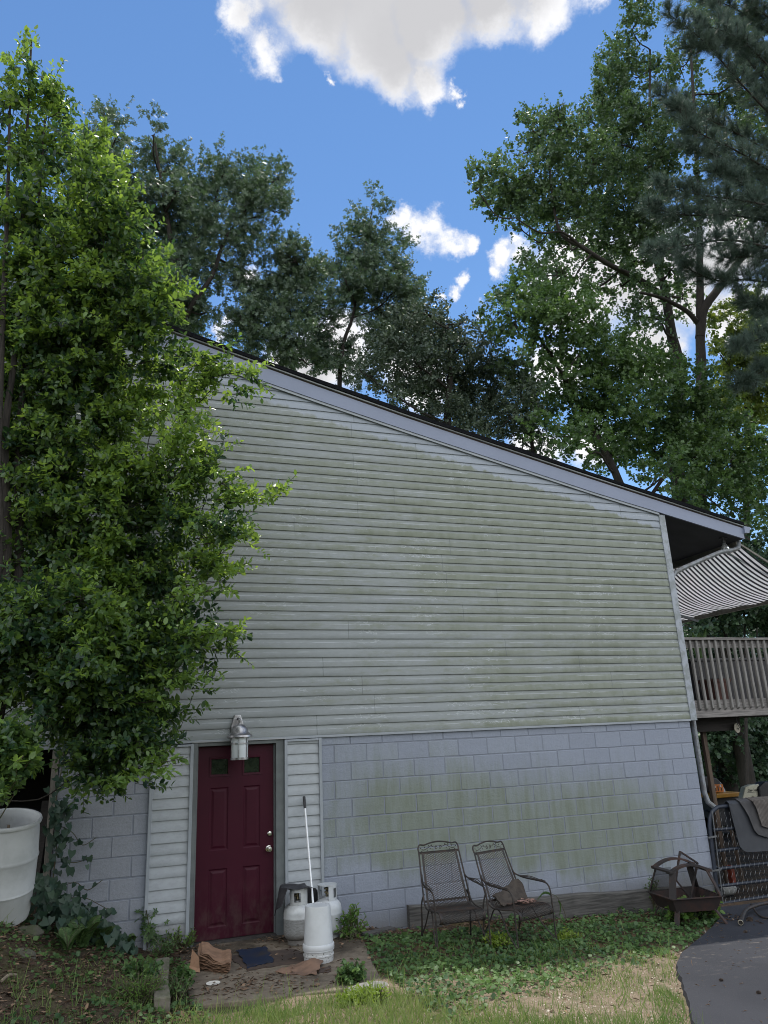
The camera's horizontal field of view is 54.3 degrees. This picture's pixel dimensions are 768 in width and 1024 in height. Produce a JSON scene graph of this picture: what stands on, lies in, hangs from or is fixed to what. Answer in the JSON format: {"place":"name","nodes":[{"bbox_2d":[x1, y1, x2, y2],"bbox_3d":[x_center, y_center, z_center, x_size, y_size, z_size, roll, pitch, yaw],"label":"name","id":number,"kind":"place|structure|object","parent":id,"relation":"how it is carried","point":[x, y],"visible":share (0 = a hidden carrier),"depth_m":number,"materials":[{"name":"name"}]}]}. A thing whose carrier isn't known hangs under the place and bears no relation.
{"place":"outdoors","nodes":[
{"label":"outdoors","id":0,"kind":"place"},
{"bbox_2d":[0,826,767,1023],"bbox_3d":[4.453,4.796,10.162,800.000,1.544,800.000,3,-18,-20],"label":"ground","id":1,"kind":"structure","parent":0,"point":[65,1007],"depth_m":6.31,"materials":[{"name":"green plant"}]},
{"bbox_2d":[0,808,42,925],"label":"white barrel","id":2,"kind":"object","parent":1,"relation":"on","point":[19,845],"visible":0.97,"depth_m":6.77,"materials":[{"name":"plastic"}]},
{"bbox_2d":[0,713,49,817],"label":"evergreen bush","id":3,"kind":"object","parent":1,"relation":"on","point":[21,758],"visible":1,"depth_m":6.00,"materials":[{"name":"green plant"}]},
{"bbox_2d":[15,948,35,958],"bbox_3d":[-3.019,3.688,6.190,0.267,0.155,0.190,3,-18,-20],"label":"rock","id":4,"kind":"object","parent":1,"relation":"on","point":[28,952],"visible":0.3,"depth_m":6.18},
{"bbox_2d":[15,807,39,811],"bbox_3d":[-4.136,3.762,8.334,0.600,0.890,0.600,3,-18,-20],"label":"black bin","id":5,"kind":"object","parent":1,"relation":"on","point":[29,808],"visible":0.16,"depth_m":8.47,"materials":[{"name":"plastic"}]},
{"bbox_2d":[16,925,43,938],"bbox_3d":[-3.208,3.781,6.706,0.303,0.142,0.179,3,-18,-20],"label":"rock","id":6,"kind":"object","parent":1,"relation":"on","point":[33,930],"visible":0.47,"depth_m":6.69,"materials":[{"name":"grey stone"}]},
{"bbox_2d":[32,801,48,895],"bbox_3d":[-3.759,3.760,8.142,0.100,1.156,0.245,-3,-17,1],"label":"leaning plank","id":7,"kind":"object","parent":1,"relation":"on","point":[43,822],"visible":0.36,"depth_m":8.22,"materials":[{"name":"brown wood"}]},
{"bbox_2d":[54,927,83,949],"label":"plant","id":8,"kind":"object","parent":1,"relation":"on","point":[68,941],"visible":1,"depth_m":6.78,"materials":[{"name":"green plant"}]},
{"bbox_2d":[29,727,138,956],"bbox_3d":[-2.961,3.215,7.463,1.086,2.279,0.748,3,-18,-20],"label":"climbing vine","id":9,"kind":"object","parent":1,"relation":"on","point":[60,910],"visible":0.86,"depth_m":7.46,"materials":[{"name":"green plant"}]},
{"bbox_2d":[67,915,101,947],"bbox_3d":[-2.805,3.919,6.994,0.336,0.255,0.346,3,-18,-20],"label":"plant","id":10,"kind":"object","parent":1,"relation":"on","point":[84,935],"visible":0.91,"depth_m":6.96,"materials":[{"name":"green plant"}]},
{"bbox_2d":[91,925,115,946],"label":"plant","id":11,"kind":"object","parent":1,"relation":"on","point":[106,930],"visible":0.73,"depth_m":7.12,"materials":[{"name":"green plant"}]},
{"bbox_2d":[53,93,187,322],"bbox_3d":[-8.230,-3.118,22.366,4.269,23.220,4.447,3,-18,-20],"label":"sweetgum tree","id":12,"kind":"object","parent":1,"relation":"on","point":[111,114],"visible":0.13,"depth_m":23.92,"materials":[{"name":"green plant"}]},
{"bbox_2d":[125,933,136,941],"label":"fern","id":13,"kind":"object","parent":1,"relation":"on","point":[132,936],"visible":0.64,"depth_m":7.48,"materials":[{"name":"green plant"}]},
{"bbox_2d":[106,968,167,1006],"bbox_3d":[-1.948,3.854,6.039,0.434,0.308,0.433,-13,-20,30],"label":"weed clump","id":14,"kind":"object","parent":1,"relation":"on","point":[147,990],"visible":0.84,"depth_m":6.00,"materials":[{"name":"green plant"}]},
{"bbox_2d":[121,954,164,982],"bbox_3d":[-2.111,4.006,6.498,0.363,0.286,0.327,-2,-17,-3],"label":"weed clump","id":15,"kind":"object","parent":1,"relation":"on","point":[140,967],"visible":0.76,"depth_m":6.49,"materials":[{"name":"green plant"}]},
{"bbox_2d":[0,25,296,814],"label":"tree","id":16,"kind":"object","parent":1,"relation":"on","point":[79,617],"visible":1,"depth_m":7.61,"materials":[{"name":"green plant"}]},
{"bbox_2d":[134,907,169,947],"bbox_3d":[-2.412,4.256,7.707,0.371,0.390,0.224,9,-21,-34],"label":"sapling","id":17,"kind":"object","parent":1,"relation":"on","point":[149,930],"visible":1,"depth_m":7.67,"materials":[{"name":"green plant"}]},
{"bbox_2d":[152,975,170,1012],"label":"edging block","id":18,"kind":"structure","parent":1,"relation":"on","point":[163,994],"depth_m":5.93,"materials":[{"name":"grey concrete"}]},
{"bbox_2d":[155,957,169,980],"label":"edging block","id":19,"kind":"structure","parent":1,"relation":"on","point":[166,961],"depth_m":6.73,"materials":[{"name":"grey concrete"}]},
{"bbox_2d":[145,933,181,958],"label":"weed clump","id":20,"kind":"object","parent":1,"relation":"on","point":[169,949],"visible":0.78,"depth_m":7.39,"materials":[{"name":"green plant"}]},
{"bbox_2d":[150,970,196,1003],"bbox_3d":[-1.748,3.968,6.224,0.405,0.315,0.389,3,-18,-20],"label":"weed clump","id":21,"kind":"object","parent":1,"relation":"on","point":[176,989],"visible":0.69,"depth_m":6.20,"materials":[{"name":"green plant"}]},
{"bbox_2d":[158,926,197,950],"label":"weed clump","id":22,"kind":"object","parent":1,"relation":"on","point":[189,940],"visible":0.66,"depth_m":7.72,"materials":[{"name":"green plant"}]},
{"bbox_2d":[170,960,195,988],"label":"weed clump","id":23,"kind":"object","parent":1,"relation":"on","point":[182,968],"visible":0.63,"depth_m":6.61,"materials":[{"name":"green plant"}]},
{"bbox_2d":[123,101,298,337],"bbox_3d":[-5.223,-2.636,22.446,6.099,22.706,4.637,3,-18,-20],"label":"sweetgum tree","id":24,"kind":"object","parent":1,"relation":"on","point":[188,212],"visible":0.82,"depth_m":23.88,"materials":[{"name":"green plant"}]},
{"bbox_2d":[179,929,381,1007],"bbox_3d":[-0.956,4.339,7.111,1.890,0.132,2.140,3,-18,-20],"label":"concrete pad","id":25,"kind":"object","parent":1,"relation":"on","point":[351,949],"visible":0.25,"depth_m":6.65,"materials":[{"name":"grey concrete"}]},
{"bbox_2d":[189,942,231,973],"bbox_3d":[-1.609,4.205,7.104,0.494,0.183,0.550,-4,-17,6],"label":"rock","id":26,"kind":"object","parent":25,"relation":"on","point":[209,957],"visible":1,"depth_m":6.98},
{"bbox_2d":[206,981,219,984],"bbox_3d":[-1.494,4.118,6.547,0.124,0.009,0.124,3,-18,-20],"label":"paper plate","id":27,"kind":"object","parent":25,"relation":"on","point":[211,983],"visible":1,"depth_m":6.55,"materials":[{"name":"white paper"}]},
{"bbox_2d":[232,949,303,970],"bbox_3d":[-1.117,4.314,7.241,0.716,0.013,0.632,3,-18,-20],"label":"cardboard sheet","id":28,"kind":"object","parent":25,"relation":"on","point":[287,954],"visible":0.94,"depth_m":7.20,"materials":[{"name":"brown cardboard"}]},
{"bbox_2d":[236,946,273,968],"bbox_3d":[-1.238,4.327,7.293,0.306,0.014,0.692,3,-18,-20],"label":"blue sheet","id":29,"kind":"object","parent":28,"relation":"on","point":[253,957],"visible":1,"depth_m":7.29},
{"bbox_2d":[283,888,308,945],"bbox_3d":[-0.900,4.215,7.841,0.303,0.522,0.303,3,-18,-20],"label":"propane tank","id":30,"kind":"object","parent":25,"relation":"on","point":[294,916],"visible":0.73,"depth_m":7.72,"materials":[{"name":"metal"}]},
{"bbox_2d":[274,883,311,915],"bbox_3d":[-0.964,4.113,7.928,0.358,0.320,0.402,3,-18,-20],"label":"cloth","id":31,"kind":"object","parent":30,"relation":"on","point":[283,888],"visible":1,"depth_m":7.88,"materials":[{"name":"grey fabric"}]},
{"bbox_2d":[275,958,323,975],"bbox_3d":[-0.771,4.159,6.870,0.409,0.064,0.461,-4,-17,6],"label":"cardboard sheet","id":32,"kind":"object","parent":25,"relation":"on","point":[308,967],"visible":0.99,"depth_m":6.83,"materials":[{"name":"brown cardboard"}]},
{"bbox_2d":[303,796,313,902],"bbox_3d":[-0.799,3.827,8.088,0.032,1.395,0.664,2,-18,-16],"label":"pole","id":33,"kind":"object","parent":25,"relation":"on","point":[307,837],"visible":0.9,"depth_m":8.20,"materials":[{"name":"white metal"}]},
{"bbox_2d":[303,902,333,963],"bbox_3d":[-0.630,4.027,7.183,0.302,0.478,0.302,3,-18,-20],"label":"pail","id":34,"kind":"object","parent":25,"relation":"on","point":[318,943],"visible":0.94,"depth_m":7.09,"materials":[{"name":"white plastic"}]},
{"bbox_2d":[317,965,330,972],"bbox_3d":[-0.552,4.154,6.803,0.150,0.015,0.204,0,-17,-8],"label":"cardboard sheet","id":35,"kind":"object","parent":25,"relation":"on","point":[321,970],"visible":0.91,"depth_m":6.78,"materials":[{"name":"brown cardboard"}]},
{"bbox_2d":[316,882,341,938],"bbox_3d":[-0.605,4.273,8.033,0.303,0.522,0.303,3,-18,-20],"label":"propane tank","id":36,"kind":"object","parent":25,"relation":"on","point":[330,892],"visible":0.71,"depth_m":8.00,"materials":[{"name":"white metal"}]},
{"bbox_2d":[307,887,317,903],"bbox_3d":[-0.798,4.221,8.159,0.166,0.253,0.066,3,-18,-20],"label":"cloth","id":37,"kind":"object","parent":36,"relation":"hanging from","point":[315,895],"visible":0.4,"depth_m":8.17,"materials":[{"name":"black fabric"}]},
{"bbox_2d":[333,902,368,941],"bbox_3d":[-0.347,4.374,7.885,0.406,0.471,0.305,3,-18,-20],"label":"weed clump","id":38,"kind":"object","parent":25,"relation":"on","point":[351,931],"visible":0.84,"depth_m":7.88,"materials":[{"name":"green plant"}]},
{"bbox_2d":[208,223,356,377],"bbox_3d":[-2.612,-0.514,22.897,5.798,18.985,3.763,13,-23,-41],"label":"sweetgum tree","id":39,"kind":"object","parent":1,"relation":"on","point":[277,335],"visible":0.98,"depth_m":23.95,"materials":[{"name":"green plant"}]},
{"bbox_2d":[335,958,366,985],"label":"weed clump","id":40,"kind":"object","parent":1,"relation":"on","point":[351,971],"visible":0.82,"depth_m":6.40,"materials":[{"name":"green plant"}]},
{"bbox_2d":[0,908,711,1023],"bbox_3d":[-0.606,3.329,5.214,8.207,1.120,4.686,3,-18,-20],"label":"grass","id":41,"kind":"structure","parent":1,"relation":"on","point":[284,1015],"depth_m":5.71,"materials":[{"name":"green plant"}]},
{"bbox_2d":[0,906,716,1023],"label":"ground cover","id":42,"kind":"object","parent":1,"relation":"on","point":[651,935],"visible":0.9,"depth_m":7.20,"materials":[{"name":"green plant"}]},
{"bbox_2d":[335,980,391,1008],"bbox_3d":[-0.185,3.844,5.931,0.436,0.203,0.412,3,-18,-20],"label":"weed clump","id":43,"kind":"object","parent":1,"relation":"on","point":[378,990],"visible":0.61,"depth_m":5.91,"materials":[{"name":"green plant"}]},
{"bbox_2d":[344,981,387,992],"bbox_3d":[-0.150,3.993,6.289,0.404,0.084,0.181,3,-18,-20],"label":"concrete lump","id":44,"kind":"object","parent":1,"relation":"on","point":[374,982],"visible":0.34,"depth_m":6.28,"materials":[{"name":"grey concrete"}]},
{"bbox_2d":[313,180,433,392],"bbox_3d":[0.200,-1.845,25.007,5.079,22.703,4.085,3,-18,-20],"label":"sweetgum tree","id":45,"kind":"object","parent":1,"relation":"on","point":[360,266],"visible":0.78,"depth_m":26.34,"materials":[{"name":"green plant"}]},
{"bbox_2d":[0,278,750,950],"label":"house","id":46,"kind":"structure","parent":1,"relation":"on","point":[466,640],"depth_m":9.64,"materials":[{"name":"plastic"}]},
{"bbox_2d":[194,744,273,941],"bbox_3d":[-1.645,3.615,8.310,0.877,1.965,0.117,3,-18,-20],"label":"door","id":47,"kind":"structure","parent":46,"relation":"in","point":[234,872],"depth_m":8.30,"materials":[{"name":"red wood"}]},
{"bbox_2d":[227,715,252,759],"bbox_3d":[-1.622,2.519,8.398,0.286,0.489,0.324,3,-18,-20],"label":"wall lantern","id":48,"kind":"object","parent":46,"relation":"attached to","point":[239,735],"depth_m":8.29,"materials":[{"name":"metal"}]},
{"bbox_2d":[672,541,767,622],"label":"awning","id":49,"kind":"object","parent":46,"relation":"attached to","point":[732,582],"visible":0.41,"depth_m":13.22,"materials":[{"name":"fabric"}]},
{"bbox_2d":[719,537,728,549],"bbox_3d":[5.493,0.533,12.088,0.130,0.240,0.130,3,-18,-20],"label":"bulb light","id":50,"kind":"object","parent":46,"relation":"attached to","point":[724,544],"visible":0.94,"depth_m":12.06,"materials":[{"name":"white glass"}]},
{"bbox_2d":[360,926,395,935],"bbox_3d":[-0.062,4.603,8.222,0.100,0.058,0.463,-17,-22,39],"label":"short board","id":51,"kind":"object","parent":1,"relation":"on","point":[380,930],"visible":0.68,"depth_m":8.19,"materials":[{"name":"grey wood"}]},
{"bbox_2d":[0,911,767,1023],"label":"leaf litter","id":52,"kind":"object","parent":1,"relation":"on","point":[128,956],"visible":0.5,"depth_m":6.37,"materials":[{"name":"brown plant"}]},
{"bbox_2d":[0,973,16,981],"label":"stick","id":53,"kind":"object","parent":52,"relation":"on","point":[4,978],"visible":0.98,"depth_m":5.71,"materials":[{"name":"wood"}]},
{"bbox_2d":[335,286,560,459],"bbox_3d":[2.595,0.650,23.720,8.701,17.119,4.754,3,-18,-20],"label":"oak tree","id":54,"kind":"object","parent":1,"relation":"on","point":[422,348],"visible":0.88,"depth_m":24.53,"materials":[{"name":"green plant"}]},
{"bbox_2d":[417,841,491,950],"bbox_3d":[0.706,4.062,7.941,0.637,1.003,0.682,2,-18,-16],"label":"iron chair","id":55,"kind":"object","parent":1,"relation":"on","point":[452,909],"visible":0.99,"depth_m":8.03,"materials":[{"name":"black metal"}]},
{"bbox_2d":[481,929,512,949],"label":"weed clump","id":56,"kind":"object","parent":1,"relation":"on","point":[499,939],"visible":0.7,"depth_m":7.71,"materials":[{"name":"green plant"}]},
{"bbox_2d":[472,840,557,948],"bbox_3d":[1.379,4.112,8.082,0.637,1.003,0.682,10,-21,-36],"label":"iron chair","id":57,"kind":"object","parent":1,"relation":"on","point":[519,907],"visible":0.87,"depth_m":8.06,"materials":[{"name":"black metal"}]},
{"bbox_2d":[492,879,527,906],"bbox_3d":[1.371,4.128,8.129,0.466,0.209,0.174,12,-22,-40],"label":"rotten cushion","id":58,"kind":"object","parent":57,"relation":"on","point":[515,887],"visible":0.89,"depth_m":8.13,"materials":[{"name":"brown fabric"}]},
{"bbox_2d":[507,898,541,905],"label":"leaf scraps","id":59,"kind":"object","parent":57,"relation":"on","point":[529,900],"visible":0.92,"depth_m":7.97,"materials":[{"name":"brown plant"}]},
{"bbox_2d":[484,338,572,451],"bbox_3d":[5.571,0.974,24.958,2.381,17.072,4.618,-11,-19,24],"label":"thin tree","id":60,"kind":"object","parent":1,"relation":"on","point":[503,361],"visible":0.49,"depth_m":25.89,"materials":[{"name":"green plant"}]},
{"bbox_2d":[386,930,705,1023],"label":"gravel","id":61,"kind":"structure","parent":1,"relation":"on","point":[595,995],"depth_m":6.16,"materials":[{"name":"beige gravel"}]},
{"bbox_2d":[407,886,686,928],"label":"timber beam","id":62,"kind":"structure","parent":1,"relation":"on","point":[579,904],"depth_m":9.25,"materials":[{"name":"wood"}]},
{"bbox_2d":[537,891,567,922],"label":"grass stem","id":63,"kind":"object","parent":1,"relation":"on","point":[545,892],"visible":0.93,"depth_m":8.90,"materials":[{"name":"green plant"}]},
{"bbox_2d":[557,927,581,944],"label":"weed clump","id":64,"kind":"object","parent":1,"relation":"on","point":[563,935],"visible":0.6,"depth_m":7.95,"materials":[{"name":"green plant"}]},
{"bbox_2d":[464,0,738,791],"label":"tulip poplar","id":65,"kind":"object","parent":1,"relation":"on","point":[516,197],"visible":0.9,"depth_m":31.42,"materials":[{"name":"green plant"}]},
{"bbox_2d":[471,253,767,547],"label":"maple tree","id":66,"kind":"object","parent":1,"relation":"on","point":[686,439],"visible":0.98,"depth_m":24.57,"materials":[{"name":"green plant"}]},
{"bbox_2d":[644,876,663,913],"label":"weed clump","id":67,"kind":"object","parent":1,"relation":"on","point":[654,887],"visible":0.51,"depth_m":9.65,"materials":[{"name":"green plant"}]},
{"bbox_2d":[664,895,699,925],"bbox_3d":[3.530,4.748,8.918,0.397,0.349,0.365,-13,-20,31],"label":"weed clump","id":68,"kind":"object","parent":1,"relation":"on","point":[686,916],"visible":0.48,"depth_m":8.86,"materials":[{"name":"green plant"}]},
{"bbox_2d":[646,857,727,926],"bbox_3d":[3.623,4.587,9.060,0.723,0.705,0.696,0,-17,-8],"label":"fire pit","id":69,"kind":"object","parent":1,"relation":"on","point":[696,902],"visible":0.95,"depth_m":8.91,"materials":[{"name":"metal"}]},
{"bbox_2d":[676,851,698,897],"bbox_3d":[3.773,4.486,9.299,0.476,0.516,0.123,12,-22,-39],"label":"loose screen","id":70,"kind":"object","parent":69,"relation":"in","point":[694,876],"visible":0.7,"depth_m":9.29,"materials":[{"name":"metal"}]},
{"bbox_2d":[633,0,767,398],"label":"pine tree","id":71,"kind":"object","parent":1,"relation":"on","point":[728,170],"visible":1,"depth_m":27.11,"materials":[{"name":"green plant"}]},
{"bbox_2d":[639,0,767,788],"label":"tulip poplar","id":72,"kind":"object","parent":1,"relation":"on","point":[673,59],"visible":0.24,"depth_m":34.54,"materials":[{"name":"green plant"}]},
{"bbox_2d":[699,890,724,921],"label":"weed clump","id":73,"kind":"object","parent":1,"relation":"on","point":[711,912],"visible":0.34,"depth_m":9.11,"materials":[{"name":"green plant"}]},
{"bbox_2d":[698,776,739,834],"bbox_3d":[7.464,6.726,17.307,1.027,1.260,1.500,3,-18,-20],"label":"wooden chair","id":74,"kind":"object","parent":1,"relation":"on","point":[722,795],"visible":0.3,"depth_m":16.78,"materials":[{"name":"brown wood"}]},
{"bbox_2d":[676,902,767,1023],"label":"asphalt drive","id":75,"kind":"structure","parent":1,"relation":"on","point":[731,1001],"depth_m":6.82,"materials":[{"name":"grey asphalt"}]},
{"bbox_2d":[738,901,767,925],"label":"bent pipe","id":76,"kind":"object","parent":75,"relation":"on","point":[745,911],"visible":1,"depth_m":9.11,"materials":[{"name":"metal"}]},
{"bbox_2d":[683,530,767,784],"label":"woodland tree","id":77,"kind":"object","parent":1,"relation":"on","point":[754,618],"visible":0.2,"depth_m":24.03,"materials":[{"name":"green plant"}]},
{"bbox_2d":[683,622,767,788],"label":"woodland tree","id":78,"kind":"object","parent":1,"relation":"on","point":[752,633],"visible":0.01,"depth_m":29.84,"materials":[{"name":"green plant"}]},
{"bbox_2d":[684,637,767,883],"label":"deck","id":79,"kind":"structure","parent":1,"relation":"on","point":[717,714],"depth_m":11.46,"materials":[{"name":"grey wood"}]},
{"bbox_2d":[687,629,706,657],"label":"broad leaf plant","id":80,"kind":"object","parent":79,"relation":"on","point":[699,635],"visible":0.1,"depth_m":13.11,"materials":[{"name":"green plant"}]},
{"bbox_2d":[698,678,730,699],"bbox_3d":[5.267,2.826,11.903,0.359,0.337,0.359,3,-18,-20],"label":"planter pot","id":81,"kind":"object","parent":79,"relation":"on","point":[713,689],"visible":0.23,"depth_m":11.78,"materials":[{"name":"ceramic"}]},
{"bbox_2d":[688,658,767,700],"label":"storage bench","id":82,"kind":"object","parent":79,"relation":"on","point":[723,675],"visible":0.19,"depth_m":12.44,"materials":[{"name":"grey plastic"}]},
{"bbox_2d":[734,718,739,732],"bbox_3d":[5.452,3.285,11.555,0.150,0.236,0.044,8,-20,-32],"label":"hanging disc","id":83,"kind":"object","parent":79,"relation":"hanging from","point":[736,727],"visible":1,"depth_m":11.54,"materials":[{"name":"beige"}]},
{"bbox_2d":[686,630,767,787],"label":"woodland tree","id":84,"kind":"object","parent":1,"relation":"on","point":[720,744],"visible":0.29,"depth_m":24.98,"materials":[{"name":"green plant"}]},
{"bbox_2d":[689,278,767,552],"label":"maple tree","id":85,"kind":"object","parent":1,"relation":"on","point":[759,408],"visible":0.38,"depth_m":34.47,"materials":[{"name":"green plant"}]},
{"bbox_2d":[719,886,738,895],"bbox_3d":[4.809,5.259,10.449,0.306,0.150,0.150,3,-18,-20],"label":"white jug","id":86,"kind":"object","parent":1,"relation":"on","point":[727,892],"visible":0.72,"depth_m":10.37,"materials":[{"name":"plastic"}]},
{"bbox_2d":[726,865,735,882],"bbox_3d":[5.028,5.279,10.836,0.070,0.320,0.100,3,-18,-20],"label":"fuel can","id":87,"kind":"object","parent":1,"relation":"on","point":[730,874],"visible":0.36,"depth_m":10.81,"materials":[{"name":"red plastic"}]},
{"bbox_2d":[708,804,767,903],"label":"tube gate","id":88,"kind":"structure","parent":1,"relation":"on","point":[711,836],"depth_m":10.23,"materials":[{"name":"metal"}]},
{"bbox_2d":[724,800,767,851],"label":"rubber mat","id":89,"kind":"object","parent":88,"relation":"hanging from","point":[749,838],"visible":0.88,"depth_m":10.42,"materials":[{"name":"grey rubber"}]},
{"bbox_2d":[734,798,767,837],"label":"rubber mat","id":90,"kind":"object","parent":88,"relation":"hanging from","point":[748,805],"visible":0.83,"depth_m":10.48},
{"bbox_2d":[746,796,767,827],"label":"ribbed mat","id":91,"kind":"object","parent":88,"relation":"hanging from","point":[761,804],"visible":0.83,"depth_m":10.54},
{"bbox_2d":[729,830,746,888],"bbox_3d":[5.220,5.134,11.044,0.107,1.003,0.040,-18,-23,41],"label":"wooden stake","id":92,"kind":"object","parent":1,"relation":"on","point":[737,857],"visible":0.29,"depth_m":11.04,"materials":[{"name":"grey wood"}]},
{"bbox_2d":[731,627,767,791],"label":"woodland tree","id":93,"kind":"object","parent":1,"relation":"on","point":[763,738],"visible":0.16,"depth_m":26.47,"materials":[{"name":"green plant"}]},
{"bbox_2d":[0,0,767,637],"label":"sky","id":94,"kind":"structure","parent":0,"point":[398,94],"materials":[{"name":"blue"}]},
{"bbox_2d":[738,781,767,797],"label":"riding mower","id":95,"kind":"object","parent":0,"point":[758,789],"visible":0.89,"depth_m":16.11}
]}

